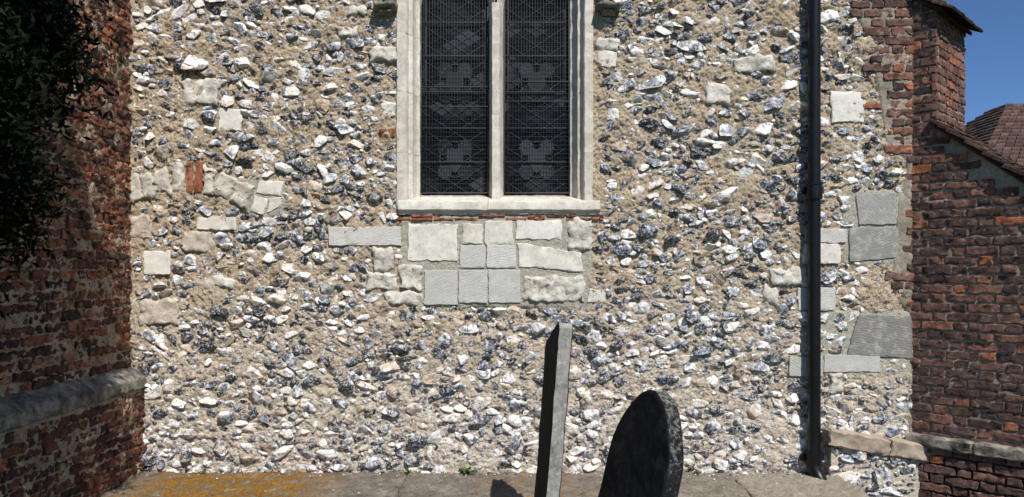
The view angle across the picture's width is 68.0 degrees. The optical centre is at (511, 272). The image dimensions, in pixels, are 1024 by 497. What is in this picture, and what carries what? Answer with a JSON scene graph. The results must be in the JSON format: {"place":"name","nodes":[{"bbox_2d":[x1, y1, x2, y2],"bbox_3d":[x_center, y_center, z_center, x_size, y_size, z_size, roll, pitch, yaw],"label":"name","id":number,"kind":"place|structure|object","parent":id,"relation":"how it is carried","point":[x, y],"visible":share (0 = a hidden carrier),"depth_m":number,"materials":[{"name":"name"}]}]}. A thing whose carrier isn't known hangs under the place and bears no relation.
{"place":"outdoors","nodes":[
{"label":"outdoors","id":0,"kind":"place"},
{"bbox_2d":[100,470,868,496],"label":"stone pavement","id":1,"kind":"structure","parent":0,"point":[325,484],"depth_m":5.36,"materials":[{"name":"beige stone"}]},
{"bbox_2d":[459,465,481,473],"bbox_3d":[-0.307,1.468,5.654,0.184,0.065,0.094,0,0,0],"label":"wall weed","id":2,"kind":"object","parent":1,"relation":"on","point":[465,471],"depth_m":5.65,"materials":[{"name":"green plant"}]},
{"bbox_2d":[123,472,843,492],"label":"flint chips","id":3,"kind":"object","parent":1,"relation":"on","point":[493,474],"visible":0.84,"depth_m":5.63,"materials":[{"name":"grey stone"}]},
{"bbox_2d":[689,469,700,473],"bbox_3d":[1.351,1.478,5.657,0.114,0.046,0.063,0,0,0],"label":"wall weed","id":4,"kind":"object","parent":1,"relation":"on","point":[693,470],"depth_m":5.66,"materials":[{"name":"green plant"}]},
{"bbox_2d":[423,0,562,190],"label":"window backing","id":5,"kind":"object","parent":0,"point":[480,90],"depth_m":5.94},
{"bbox_2d":[944,0,1023,150],"label":"sky","id":6,"kind":"structure","parent":0,"point":[994,57],"materials":[{"name":"blue"}]},
{"bbox_2d":[964,103,1023,167],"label":"roof","id":7,"kind":"structure","parent":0,"point":[997,124],"depth_m":17.96,"materials":[{"name":"tile"}]},
{"bbox_3d":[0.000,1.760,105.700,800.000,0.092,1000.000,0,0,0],"label":"ground","id":8,"kind":"structure","parent":0,"visible":0},
{"bbox_2d":[0,0,130,379],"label":"yew tree","id":9,"kind":"object","parent":8,"relation":"on","point":[30,55],"visible":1,"depth_m":3.35,"materials":[{"name":"green plant"}]},
{"bbox_2d":[0,0,146,496],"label":"brick facing","id":10,"kind":"object","parent":8,"relation":"on","point":[27,378],"visible":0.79,"depth_m":5.03,"materials":[{"name":"brown brick"}]},
{"bbox_2d":[0,366,145,431],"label":"wall plinth coping","id":11,"kind":"object","parent":10,"relation":"on","point":[22,408],"depth_m":4.73,"materials":[{"name":"stone"}]},
{"bbox_2d":[128,0,915,496],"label":"flint facing","id":12,"kind":"object","parent":8,"relation":"on","point":[621,248],"visible":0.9,"depth_m":5.69,"materials":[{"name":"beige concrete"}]},
{"bbox_2d":[130,213,215,326],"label":"pink rubble stones","id":13,"kind":"object","parent":12,"relation":"on","point":[164,311],"visible":0.96,"depth_m":5.69,"materials":[{"name":"stone"}]},
{"bbox_2d":[129,5,843,394],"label":"clunch blocks","id":14,"kind":"structure","parent":12,"relation":"attached to","point":[561,289],"depth_m":5.68,"materials":[{"name":"white stone"}]},
{"bbox_2d":[372,0,620,17],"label":"hood mould","id":15,"kind":"object","parent":12,"relation":"attached to","point":[605,8],"visible":1,"depth_m":5.62,"materials":[{"name":"stone"}]},
{"bbox_2d":[396,0,600,214],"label":"window stone tracery","id":16,"kind":"object","parent":12,"relation":"attached to","point":[411,199],"depth_m":5.74,"materials":[{"name":"beige stone"}]},
{"bbox_2d":[421,0,568,195],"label":"leaded glass panes","id":17,"kind":"object","parent":16,"relation":"attached to","point":[522,185],"visible":0.46,"depth_m":5.92,"materials":[{"name":"black glass"}]},
{"bbox_2d":[420,0,569,195],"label":"lead cames","id":18,"kind":"object","parent":17,"relation":"attached to","point":[487,106],"visible":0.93,"depth_m":5.89,"materials":[{"name":"grey metal"}]},
{"bbox_2d":[422,0,568,191],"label":"wire grille","id":19,"kind":"object","parent":16,"relation":"attached to","point":[485,89],"visible":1,"depth_m":5.85,"materials":[{"name":"grey metal"}]},
{"bbox_2d":[143,50,865,302],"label":"ashlar stones","id":20,"kind":"object","parent":12,"relation":"on","point":[434,242],"visible":0.96,"depth_m":5.68,"materials":[{"name":"stone"}]},
{"bbox_2d":[185,103,911,220],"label":"red tile slips","id":21,"kind":"object","parent":12,"relation":"attached to","point":[196,183],"visible":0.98,"depth_m":5.68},
{"bbox_2d":[328,193,910,376],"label":"tooled repair stones","id":22,"kind":"object","parent":12,"relation":"attached to","point":[874,338],"visible":0.93,"depth_m":5.68,"materials":[{"name":"grey stone"}]},
{"bbox_2d":[799,0,826,479],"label":"drainpipe","id":23,"kind":"object","parent":12,"relation":"attached to","point":[812,456],"visible":0.94,"depth_m":5.58,"materials":[{"name":"black metal"}]},
{"bbox_2d":[534,323,572,496],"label":"gravestone","id":24,"kind":"object","parent":8,"relation":"on","point":[555,386],"visible":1,"depth_m":4.12,"materials":[{"name":"grey stone"}]},
{"bbox_2d":[598,390,683,496],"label":"gravestone","id":25,"kind":"object","parent":8,"relation":"on","point":[645,457],"visible":1,"depth_m":4.21,"materials":[{"name":"stone"}]},
{"bbox_2d":[825,446,928,496],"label":"plinth bed","id":26,"kind":"object","parent":8,"relation":"on","point":[833,459],"visible":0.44,"depth_m":5.62,"materials":[{"name":"beige stone"}]},
{"bbox_2d":[822,426,936,462],"bbox_3d":[2.737,1.278,5.640,0.823,0.259,0.159,0,0,0],"label":"plinth coping","id":27,"kind":"object","parent":26,"relation":"on","point":[902,448],"visible":0.93,"depth_m":5.57,"materials":[{"name":"beige stone"}]},
{"bbox_2d":[912,1,1023,496],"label":"brick wall","id":28,"kind":"structure","parent":8,"relation":"on","point":[989,170],"depth_m":5.45,"materials":[{"name":"red brick"}]},
{"bbox_2d":[835,0,912,431],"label":"buttress joint bed","id":29,"kind":"object","parent":28,"relation":"attached to","point":[901,260],"visible":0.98,"depth_m":5.69,"materials":[{"name":"beige concrete"}]},
{"bbox_2d":[850,0,1023,496],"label":"brick buttress facing","id":30,"kind":"object","parent":28,"relation":"attached to","point":[961,484],"visible":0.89,"depth_m":5.52,"materials":[{"name":"brown brick"}]},
{"bbox_2d":[905,432,1023,461],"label":"buttress plinth coping","id":31,"kind":"object","parent":28,"relation":"attached to","point":[980,449],"visible":0.94,"depth_m":5.36,"materials":[{"name":"grey stone"}]},
{"bbox_2d":[914,0,1023,182],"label":"tile bedding","id":32,"kind":"object","parent":28,"relation":"on","point":[943,12],"visible":0.55,"depth_m":5.50,"materials":[{"name":"concrete"}]},
{"bbox_2d":[925,0,1023,179],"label":"buttress weathering tiles","id":33,"kind":"object","parent":32,"relation":"on","point":[953,11],"visible":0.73,"depth_m":5.51,"materials":[{"name":"brown tile"}]}
]}

